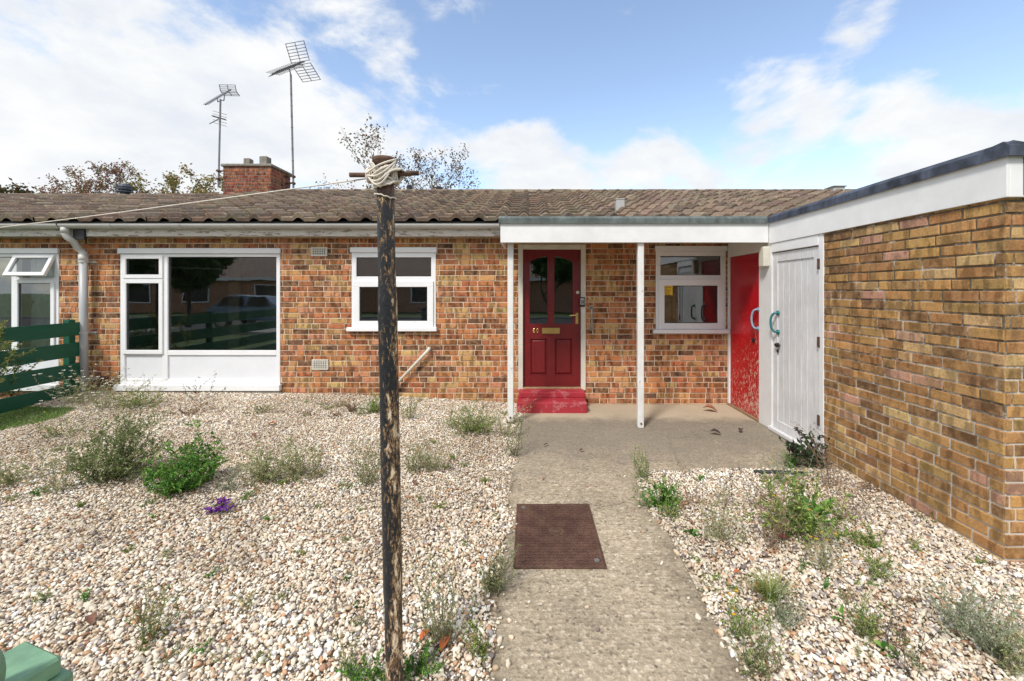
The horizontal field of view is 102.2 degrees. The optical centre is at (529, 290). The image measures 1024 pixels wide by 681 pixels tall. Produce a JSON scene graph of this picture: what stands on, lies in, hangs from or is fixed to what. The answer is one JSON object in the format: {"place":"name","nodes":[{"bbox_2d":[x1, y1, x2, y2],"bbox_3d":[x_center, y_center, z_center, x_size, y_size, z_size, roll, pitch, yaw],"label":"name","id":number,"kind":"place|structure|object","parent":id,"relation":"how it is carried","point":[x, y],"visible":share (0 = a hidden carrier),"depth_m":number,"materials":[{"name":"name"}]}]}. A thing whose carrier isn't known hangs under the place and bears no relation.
{"place":"outdoors","nodes":[
{"label":"outdoors","id":0,"kind":"place"},
{"bbox_2d":[0,394,1023,680],"bbox_3d":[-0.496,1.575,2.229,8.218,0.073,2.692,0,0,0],"label":"gravel","id":1,"kind":"structure","parent":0,"point":[958,662],"depth_m":2.20,"materials":[{"name":"gravel"}]},
{"bbox_2d":[0,642,72,680],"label":"gate post","id":2,"kind":"object","parent":1,"relation":"on","point":[25,661],"visible":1,"depth_m":0.87,"materials":[{"name":"green paint"}]},
{"bbox_2d":[26,587,52,602],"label":"seedling","id":3,"kind":"object","parent":1,"relation":"on","point":[41,594],"visible":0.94,"depth_m":2.11,"materials":[{"name":"green plant"}]},
{"bbox_2d":[85,612,96,624],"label":"dead leaf","id":4,"kind":"object","parent":1,"relation":"on","point":[90,619],"visible":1,"depth_m":1.96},
{"bbox_2d":[82,611,190,667],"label":"leaf litter","id":5,"kind":"object","parent":1,"relation":"on","point":[150,636],"visible":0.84,"depth_m":1.88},
{"bbox_2d":[133,588,155,625],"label":"weed","id":6,"kind":"object","parent":1,"relation":"on","point":[137,607],"visible":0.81,"depth_m":1.96,"materials":[{"name":"green plant"}]},
{"bbox_2d":[121,578,185,646],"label":"weed","id":7,"kind":"object","parent":1,"relation":"on","point":[144,634],"visible":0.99,"depth_m":1.89,"materials":[{"name":"green plant"}]},
{"bbox_2d":[155,636,192,663],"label":"seedling","id":8,"kind":"object","parent":1,"relation":"on","point":[173,652],"visible":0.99,"depth_m":1.78,"materials":[{"name":"green plant"}]},
{"bbox_2d":[137,439,221,498],"bbox_3d":[-2.687,1.375,3.191,0.500,0.449,0.500,0,0,-39],"label":"weed","id":9,"kind":"object","parent":1,"relation":"on","point":[184,466],"visible":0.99,"depth_m":3.17,"materials":[{"name":"green plant"}]},
{"bbox_2d":[151,397,232,416],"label":"weed","id":10,"kind":"object","parent":1,"relation":"on","point":[191,409],"visible":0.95,"depth_m":4.87,"materials":[{"name":"green plant"}]},
{"bbox_2d":[188,638,211,654],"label":"seedling","id":11,"kind":"object","parent":1,"relation":"on","point":[206,643],"visible":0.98,"depth_m":1.81,"materials":[{"name":"green plant"}]},
{"bbox_2d":[204,496,233,514],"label":"pansy plant","id":12,"kind":"object","parent":1,"relation":"on","point":[221,503],"visible":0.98,"depth_m":2.93,"materials":[{"name":"purple plant"}]},
{"bbox_2d":[204,643,244,666],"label":"seedling","id":13,"kind":"object","parent":1,"relation":"on","point":[214,655],"visible":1,"depth_m":1.76,"materials":[{"name":"green plant"}]},
{"bbox_2d":[213,467,243,491],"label":"weed","id":14,"kind":"object","parent":1,"relation":"on","point":[226,486],"visible":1,"depth_m":3.21,"materials":[{"name":"green plant"}]},
{"bbox_2d":[233,590,256,608],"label":"seedling","id":15,"kind":"object","parent":1,"relation":"on","point":[247,601],"visible":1,"depth_m":2.08,"materials":[{"name":"green plant"}]},
{"bbox_2d":[228,441,294,487],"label":"weed","id":16,"kind":"object","parent":1,"relation":"on","point":[259,465],"visible":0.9,"depth_m":3.35,"materials":[{"name":"green plant"}]},
{"bbox_2d":[328,625,359,676],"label":"weed","id":17,"kind":"object","parent":1,"relation":"on","point":[344,654],"visible":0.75,"depth_m":1.73,"materials":[{"name":"green plant"}]},
{"bbox_2d":[334,643,385,680],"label":"weed","id":18,"kind":"object","parent":1,"relation":"on","point":[369,673],"visible":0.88,"depth_m":1.67,"materials":[{"name":"green plant"}]},
{"bbox_2d":[349,155,418,680],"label":"clothes post","id":19,"kind":"object","parent":1,"relation":"on","point":[390,448],"visible":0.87,"depth_m":1.59,"materials":[{"name":"black paint"}]},
{"bbox_2d":[0,158,403,227],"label":"clothes line","id":20,"kind":"object","parent":19,"relation":"attached to","point":[377,176],"visible":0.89,"depth_m":1.59,"materials":[{"name":"fabric"}]},
{"bbox_2d":[399,393,426,419],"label":"weed","id":21,"kind":"object","parent":1,"relation":"on","point":[415,407],"visible":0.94,"depth_m":4.87,"materials":[{"name":"green plant"}]},
{"bbox_2d":[405,443,432,473],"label":"weed","id":22,"kind":"object","parent":1,"relation":"on","point":[412,465],"visible":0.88,"depth_m":3.58,"materials":[{"name":"green plant"}]},
{"bbox_2d":[403,639,447,680],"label":"weed","id":23,"kind":"object","parent":1,"relation":"on","point":[421,663],"visible":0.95,"depth_m":1.70,"materials":[{"name":"green plant"}]},
{"bbox_2d":[410,527,482,651],"bbox_3d":[-0.395,1.377,1.891,0.306,0.435,0.283,0,0,-39],"label":"weed","id":24,"kind":"object","parent":1,"relation":"on","point":[445,632],"visible":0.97,"depth_m":1.87,"materials":[{"name":"green plant"}]},
{"bbox_2d":[407,599,488,670],"bbox_3d":[-0.411,1.567,1.909,0.442,0.034,0.397,0,0,0],"label":"plant","id":25,"kind":"object","parent":1,"relation":"on","point":[450,647],"visible":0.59,"depth_m":1.85,"materials":[{"name":"plant"}]},
{"bbox_2d":[0,390,908,509],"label":"gravel","id":26,"kind":"structure","parent":1,"relation":"on","point":[173,400],"depth_m":3.85,"materials":[{"name":"gravel"}]},
{"bbox_2d":[0,457,30,487],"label":"weed","id":27,"kind":"object","parent":26,"relation":"on","point":[8,477],"visible":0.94,"depth_m":3.32,"materials":[{"name":"green plant"}]},
{"bbox_2d":[0,404,72,430],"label":"grass","id":28,"kind":"structure","parent":26,"relation":"on","point":[23,418],"depth_m":4.77,"materials":[{"name":"green plant"}]},
{"bbox_2d":[0,318,43,413],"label":"shrub","id":29,"kind":"object","parent":28,"relation":"on","point":[7,344],"visible":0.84,"depth_m":4.83,"materials":[{"name":"green plant"}]},
{"bbox_2d":[16,433,88,494],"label":"weed","id":30,"kind":"object","parent":26,"relation":"on","point":[55,487],"visible":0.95,"depth_m":3.16,"materials":[{"name":"green plant"}]},
{"bbox_2d":[20,407,101,438],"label":"weed","id":31,"kind":"object","parent":26,"relation":"on","point":[50,433],"visible":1,"depth_m":4.20,"materials":[{"name":"green plant"}]},
{"bbox_2d":[27,364,130,404],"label":"daisy plant","id":32,"kind":"object","parent":26,"relation":"on","point":[75,394],"visible":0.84,"depth_m":5.15,"materials":[{"name":"green plant"}]},
{"bbox_2d":[63,437,102,471],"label":"weed","id":33,"kind":"object","parent":26,"relation":"on","point":[77,454],"visible":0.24,"depth_m":3.54,"materials":[{"name":"green plant"}]},
{"bbox_2d":[38,372,167,410],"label":"daisy plant","id":34,"kind":"object","parent":26,"relation":"on","point":[106,402],"visible":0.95,"depth_m":4.99,"materials":[{"name":"green plant"}]},
{"bbox_2d":[54,404,186,486],"bbox_3d":[-3.325,1.246,3.383,0.831,0.654,0.659,0,0,0],"label":"weed","id":35,"kind":"object","parent":26,"relation":"on","point":[117,465],"visible":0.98,"depth_m":3.34,"materials":[{"name":"green plant"}]},
{"bbox_2d":[104,388,173,408],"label":"weed","id":36,"kind":"object","parent":26,"relation":"on","point":[135,401],"visible":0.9,"depth_m":5.08,"materials":[{"name":"green plant"}]},
{"bbox_2d":[182,374,225,401],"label":"weed","id":37,"kind":"object","parent":26,"relation":"on","point":[186,393],"visible":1,"depth_m":5.33,"materials":[{"name":"green plant"}]},
{"bbox_2d":[185,419,230,481],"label":"weed","id":38,"kind":"object","parent":26,"relation":"on","point":[197,439],"visible":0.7,"depth_m":3.36,"materials":[{"name":"green plant"}]},
{"bbox_2d":[233,400,278,414],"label":"weed","id":39,"kind":"object","parent":26,"relation":"on","point":[260,409],"visible":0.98,"depth_m":4.92,"materials":[{"name":"green plant"}]},
{"bbox_2d":[258,437,327,483],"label":"weed","id":40,"kind":"object","parent":26,"relation":"on","point":[297,469],"visible":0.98,"depth_m":3.43,"materials":[{"name":"green plant"}]},
{"bbox_2d":[337,400,361,411],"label":"weed","id":41,"kind":"object","parent":26,"relation":"on","point":[347,405],"visible":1,"depth_m":5.04,"materials":[{"name":"green plant"}]},
{"bbox_2d":[349,433,380,487],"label":"weed","id":42,"kind":"object","parent":26,"relation":"on","point":[369,480],"visible":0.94,"depth_m":3.33,"materials":[{"name":"green plant"}]},
{"bbox_2d":[356,390,379,415],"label":"weed","id":43,"kind":"object","parent":26,"relation":"on","point":[373,409],"visible":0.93,"depth_m":5.03,"materials":[{"name":"green plant"}]},
{"bbox_2d":[402,435,450,471],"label":"weed","id":44,"kind":"object","parent":26,"relation":"on","point":[427,463],"visible":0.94,"depth_m":3.57,"materials":[{"name":"green plant"}]},
{"bbox_2d":[430,404,474,428],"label":"weed","id":45,"kind":"object","parent":26,"relation":"on","point":[452,418],"visible":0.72,"depth_m":4.68,"materials":[{"name":"green plant"}]},
{"bbox_2d":[497,409,516,435],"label":"weed","id":46,"kind":"object","parent":26,"relation":"on","point":[508,431],"visible":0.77,"depth_m":4.48,"materials":[{"name":"green plant"}]},
{"bbox_2d":[498,391,541,455],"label":"weed","id":47,"kind":"object","parent":26,"relation":"on","point":[512,438],"visible":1,"depth_m":3.99,"materials":[{"name":"green plant"}]},
{"bbox_2d":[631,474,683,508],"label":"weed","id":48,"kind":"object","parent":26,"relation":"on","point":[662,500],"visible":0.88,"depth_m":3.02,"materials":[{"name":"green plant"}]},
{"bbox_2d":[793,422,845,485],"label":"weed","id":49,"kind":"object","parent":26,"relation":"on","point":[825,463],"visible":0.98,"depth_m":3.42,"materials":[{"name":"green plant"}]},
{"bbox_2d":[798,474,880,503],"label":"leaf litter","id":50,"kind":"object","parent":26,"relation":"on","point":[830,486],"visible":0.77,"depth_m":3.32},
{"bbox_2d":[453,617,488,665],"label":"weed","id":51,"kind":"object","parent":1,"relation":"on","point":[481,647],"visible":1,"depth_m":1.76,"materials":[{"name":"green plant"}]},
{"bbox_2d":[439,400,507,437],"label":"weed","id":52,"kind":"object","parent":1,"relation":"on","point":[481,426],"visible":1,"depth_m":4.49,"materials":[{"name":"green plant"}]},
{"bbox_2d":[478,537,521,595],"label":"weed","id":53,"kind":"object","parent":1,"relation":"on","point":[497,584],"visible":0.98,"depth_m":2.17,"materials":[{"name":"green plant"}]},
{"bbox_2d":[656,489,683,521],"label":"weed","id":54,"kind":"object","parent":1,"relation":"on","point":[669,510],"visible":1,"depth_m":2.87,"materials":[{"name":"green plant"}]},
{"bbox_2d":[699,485,757,546],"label":"weed","id":55,"kind":"object","parent":1,"relation":"on","point":[717,532],"visible":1,"depth_m":2.63,"materials":[{"name":"green plant"}]},
{"bbox_2d":[719,589,758,640],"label":"weed","id":56,"kind":"object","parent":1,"relation":"on","point":[743,625],"visible":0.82,"depth_m":1.89,"materials":[{"name":"green plant"}]},
{"bbox_2d":[739,465,762,509],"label":"weed","id":57,"kind":"object","parent":1,"relation":"on","point":[749,490],"visible":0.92,"depth_m":3.00,"materials":[{"name":"green plant"}]},
{"bbox_2d":[719,586,794,680],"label":"weed","id":58,"kind":"object","parent":1,"relation":"on","point":[760,658],"visible":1,"depth_m":1.68,"materials":[{"name":"green plant"}]},
{"bbox_2d":[698,543,825,636],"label":"leaf litter","id":59,"kind":"object","parent":1,"relation":"on","point":[761,590],"visible":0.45,"depth_m":2.17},
{"bbox_2d":[738,563,801,606],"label":"grass tussock","id":60,"kind":"object","parent":1,"relation":"on","point":[765,589],"depth_m":2.12,"materials":[{"name":"green plant"}]},
{"bbox_2d":[742,639,811,680],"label":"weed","id":61,"kind":"object","parent":1,"relation":"on","point":[777,661],"visible":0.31,"depth_m":1.74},
{"bbox_2d":[752,475,804,550],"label":"weed","id":62,"kind":"object","parent":1,"relation":"on","point":[777,529],"visible":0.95,"depth_m":2.53,"materials":[{"name":"green plant"}]},
{"bbox_2d":[692,502,872,563],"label":"leaf litter","id":63,"kind":"object","parent":1,"relation":"on","point":[785,533],"visible":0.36,"depth_m":2.66,"materials":[{"name":"plant"}]},
{"bbox_2d":[764,585,807,630],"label":"weed","id":64,"kind":"object","parent":1,"relation":"on","point":[783,619],"visible":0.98,"depth_m":1.94,"materials":[{"name":"green plant"}]},
{"bbox_2d":[745,466,858,547],"bbox_3d":[1.686,1.373,2.649,0.588,0.483,0.504,0,0,0],"label":"weed","id":65,"kind":"object","parent":1,"relation":"on","point":[808,525],"visible":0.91,"depth_m":2.63,"materials":[{"name":"green plant"}]},
{"bbox_2d":[783,495,834,534],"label":"weed","id":66,"kind":"object","parent":1,"relation":"on","point":[817,508],"visible":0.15,"depth_m":2.81,"materials":[{"name":"green plant"}]},
{"bbox_2d":[773,495,848,572],"bbox_3d":[1.641,1.426,2.392,0.282,0.336,0.331,0,0,0],"label":"weed","id":67,"kind":"object","parent":1,"relation":"on","point":[824,560],"visible":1,"depth_m":2.36,"materials":[{"name":"green plant"}]},
{"bbox_2d":[832,584,857,604],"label":"seedling","id":68,"kind":"object","parent":1,"relation":"on","point":[852,598],"visible":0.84,"depth_m":2.11,"materials":[{"name":"green plant"}]},
{"bbox_2d":[844,522,883,552],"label":"weed","id":69,"kind":"object","parent":1,"relation":"on","point":[861,538],"visible":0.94,"depth_m":2.54,"materials":[{"name":"green plant"}]},
{"bbox_2d":[837,583,891,646],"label":"weed","id":70,"kind":"object","parent":1,"relation":"on","point":[867,625],"visible":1,"depth_m":1.89,"materials":[{"name":"green plant"}]},
{"bbox_2d":[835,460,893,526],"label":"weed","id":71,"kind":"object","parent":1,"relation":"on","point":[858,513],"visible":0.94,"depth_m":2.81,"materials":[{"name":"green plant"}]},
{"bbox_2d":[857,546,902,580],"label":"weed","id":72,"kind":"object","parent":1,"relation":"on","point":[876,571],"visible":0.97,"depth_m":2.27,"materials":[{"name":"green plant"}]},
{"bbox_2d":[873,640,898,661],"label":"weed","id":73,"kind":"object","parent":1,"relation":"on","point":[882,644],"visible":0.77,"depth_m":1.82,"materials":[{"name":"green plant"}]},
{"bbox_2d":[796,593,985,673],"bbox_3d":[1.556,1.569,1.920,0.772,0.030,0.462,0,0,0],"label":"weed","id":74,"kind":"object","parent":1,"relation":"on","point":[880,652],"visible":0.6,"depth_m":1.88,"materials":[{"name":"plant"}]},
{"bbox_2d":[892,646,923,671],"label":"seedling","id":75,"kind":"object","parent":1,"relation":"on","point":[913,653],"visible":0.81,"depth_m":1.76,"materials":[{"name":"green plant"}]},
{"bbox_2d":[879,600,939,679],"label":"weed","id":76,"kind":"object","parent":1,"relation":"on","point":[897,633],"visible":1,"depth_m":1.72,"materials":[{"name":"green plant"}]},
{"bbox_2d":[923,568,1014,636],"bbox_3d":[2.051,1.465,1.936,0.323,0.270,0.273,0,0,0],"label":"weed","id":77,"kind":"object","parent":1,"relation":"on","point":[960,617],"visible":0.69,"depth_m":1.93,"materials":[{"name":"green plant"}]},
{"bbox_2d":[929,566,1023,665],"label":"weed","id":78,"kind":"object","parent":1,"relation":"on","point":[984,636],"visible":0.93,"depth_m":1.82,"materials":[{"name":"green plant"}]},
{"bbox_2d":[989,613,1023,678],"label":"weed","id":79,"kind":"object","parent":1,"relation":"on","point":[1007,656],"visible":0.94,"depth_m":1.71,"materials":[{"name":"green plant"}]},
{"bbox_2d":[0,0,1023,193],"label":"sky","id":80,"kind":"structure","parent":0,"point":[541,94],"materials":[{"name":"blue"}]},
{"bbox_2d":[490,404,839,680],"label":"path","id":81,"kind":"structure","parent":0,"point":[633,596],"depth_m":2.39,"materials":[{"name":"concrete"}]},
{"bbox_2d":[513,504,606,568],"bbox_3d":[0.178,1.597,2.715,0.538,0.046,0.710,0,0,0],"label":"manhole cover","id":82,"kind":"object","parent":81,"relation":"in","point":[556,536],"visible":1,"depth_m":2.64,"materials":[{"name":"metal"}]},
{"bbox_2d":[499,216,768,427],"bbox_3d":[1.245,0.372,5.266,3.190,2.475,1.049,0,0,0],"label":"porch canopy","id":83,"kind":"object","parent":81,"relation":"on","point":[640,231],"visible":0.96,"depth_m":4.76,"materials":[{"name":"white paint"}]},
{"bbox_2d":[629,442,649,479],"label":"weed","id":84,"kind":"object","parent":81,"relation":"on","point":[640,468],"visible":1,"depth_m":3.49,"materials":[{"name":"green plant"}]},
{"bbox_2d":[766,446,809,468],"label":"weed","id":85,"kind":"object","parent":81,"relation":"on","point":[790,462],"visible":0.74,"depth_m":3.73,"materials":[{"name":"green plant"}]},
{"bbox_2d":[779,426,832,468],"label":"weed","id":86,"kind":"object","parent":81,"relation":"on","point":[793,447],"visible":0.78,"depth_m":3.73,"materials":[{"name":"green plant"}]},
{"bbox_2d":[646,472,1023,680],"bbox_3d":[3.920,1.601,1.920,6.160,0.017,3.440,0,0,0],"label":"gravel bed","id":87,"kind":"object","parent":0,"point":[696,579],"visible":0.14,"depth_m":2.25,"materials":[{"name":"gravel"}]},
{"bbox_2d":[753,470,807,475],"bbox_3d":[2.167,1.565,3.557,0.437,0.040,0.041,0,0,4],"label":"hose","id":88,"kind":"object","parent":87,"relation":"on","point":[769,471],"visible":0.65,"depth_m":3.55,"materials":[{"name":"black rubber"}]},
{"bbox_2d":[757,444,822,488],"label":"weed","id":89,"kind":"object","parent":87,"relation":"on","point":[783,473],"visible":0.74,"depth_m":3.34,"materials":[{"name":"green plant"}]},
{"bbox_2d":[831,604,850,625],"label":"weed","id":90,"kind":"object","parent":87,"relation":"on","point":[841,610],"visible":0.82,"depth_m":2.01,"materials":[{"name":"green plant"}]},
{"label":"ground","id":91,"kind":"structure","parent":0,"visible":0},
{"bbox_2d":[0,177,36,193],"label":"tree","id":92,"kind":"object","parent":91,"relation":"on","point":[18,188],"visible":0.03,"depth_m":17.46,"materials":[{"name":"green plant"}]},
{"bbox_2d":[0,346,47,397],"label":"shrub","id":93,"kind":"object","parent":91,"relation":"on","point":[6,371],"visible":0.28,"depth_m":5.34,"materials":[{"name":"green plant"}]},
{"bbox_2d":[0,320,79,413],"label":"board fence","id":94,"kind":"object","parent":91,"relation":"on","point":[67,350],"visible":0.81,"depth_m":5.21,"materials":[{"name":"wood"}]},
{"bbox_2d":[34,158,144,193],"bbox_3d":[-16.302,-1.718,16.866,4.670,6.736,5.794,0,0,20],"label":"tree","id":95,"kind":"object","parent":91,"relation":"on","point":[116,172],"visible":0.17,"depth_m":15.46,"materials":[{"name":"green plant"}]},
{"bbox_2d":[0,184,229,398],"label":"bungalow","id":96,"kind":"object","parent":91,"relation":"on","point":[39,278],"visible":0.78,"depth_m":5.80,"materials":[{"name":"brick"}]},
{"bbox_2d":[0,248,60,390],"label":"window","id":97,"kind":"structure","parent":96,"relation":"in","point":[13,269],"depth_m":5.78,"materials":[{"name":"plastic"}]},
{"bbox_2d":[115,162,222,193],"bbox_3d":[-15.528,-1.797,19.431,7.401,6.936,7.157,0,0,0],"label":"tree","id":98,"kind":"object","parent":91,"relation":"on","point":[171,183],"visible":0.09,"depth_m":17.10,"materials":[{"name":"green plant"}]},
{"bbox_2d":[338,113,479,188],"bbox_3d":[-4.318,-1.716,14.184,4.543,6.732,4.816,0,0,-33],"label":"tree","id":99,"kind":"object","parent":91,"relation":"on","point":[416,162],"visible":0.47,"depth_m":13.84,"materials":[{"name":"green plant"}]},
{"bbox_2d":[55,156,853,412],"bbox_3d":[0.470,-0.719,9.650,14.640,4.742,8.560,0,0,0],"label":"bungalow","id":100,"kind":"object","parent":91,"relation":"on","point":[273,292],"visible":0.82,"depth_m":5.79,"materials":[{"name":"brick"}]},
{"bbox_2d":[114,248,281,390],"bbox_3d":[-4.618,0.395,5.795,2.306,1.989,0.130,0,0,0],"label":"window","id":101,"kind":"structure","parent":100,"relation":"in","point":[236,370],"depth_m":5.80,"materials":[{"name":"plastic"}]},
{"bbox_2d":[204,84,239,186],"bbox_3d":[-7.033,-3.612,9.478,0.616,2.451,0.859,0,0,-30],"label":"tv aerial","id":102,"kind":"object","parent":100,"relation":"attached to","point":[219,171],"visible":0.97,"depth_m":9.49,"materials":[{"name":"metal"}]},
{"bbox_2d":[228,258,246,349],"bbox_3d":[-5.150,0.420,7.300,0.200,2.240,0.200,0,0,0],"label":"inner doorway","id":103,"kind":"structure","parent":100,"relation":"in","point":[237,267],"depth_m":7.20,"materials":[{"name":"glass"}]},
{"bbox_2d":[266,40,320,187],"bbox_3d":[-5.578,-4.120,9.757,0.540,3.581,1.188,0,0,14],"label":"tv aerial","id":104,"kind":"object","parent":100,"relation":"attached to","point":[283,70],"visible":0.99,"depth_m":9.74,"materials":[{"name":"metal"}]},
{"bbox_2d":[346,247,436,330],"bbox_3d":[-1.911,-0.025,5.792,1.254,1.173,0.135,0,0,0],"label":"window","id":105,"kind":"structure","parent":100,"relation":"in","point":[358,282],"depth_m":5.77,"materials":[{"name":"plastic"}]},
{"bbox_2d":[523,250,579,385],"bbox_3d":[0.321,0.382,5.815,0.807,1.926,0.107,0,0,0],"label":"door","id":106,"kind":"structure","parent":100,"relation":"in","point":[551,278],"depth_m":5.83,"materials":[{"name":"red paint"}]},
{"bbox_2d":[653,246,728,333],"bbox_3d":[2.255,-0.020,5.792,1.052,1.221,0.135,0,0,0],"label":"window","id":107,"kind":"structure","parent":100,"relation":"in","point":[664,284],"depth_m":5.77,"materials":[{"name":"plastic"}]},
{"bbox_2d":[727,140,1023,564],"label":"brick shed","id":108,"kind":"structure","parent":91,"relation":"on","point":[876,333],"depth_m":3.03,"materials":[{"name":"brown brick"}]},
{"bbox_2d":[730,253,758,418],"bbox_3d":[2.776,0.545,5.365,0.119,2.020,0.734,0,0,0],"label":"door","id":109,"kind":"structure","parent":108,"relation":"in","point":[744,270],"depth_m":5.36,"materials":[{"name":"red paint"}]},
{"bbox_2d":[768,246,819,448],"bbox_3d":[2.778,0.580,4.347,0.124,2.020,0.803,0,0,0],"label":"door","id":110,"kind":"structure","parent":108,"relation":"in","point":[795,315],"depth_m":4.33,"materials":[{"name":"white wood"}]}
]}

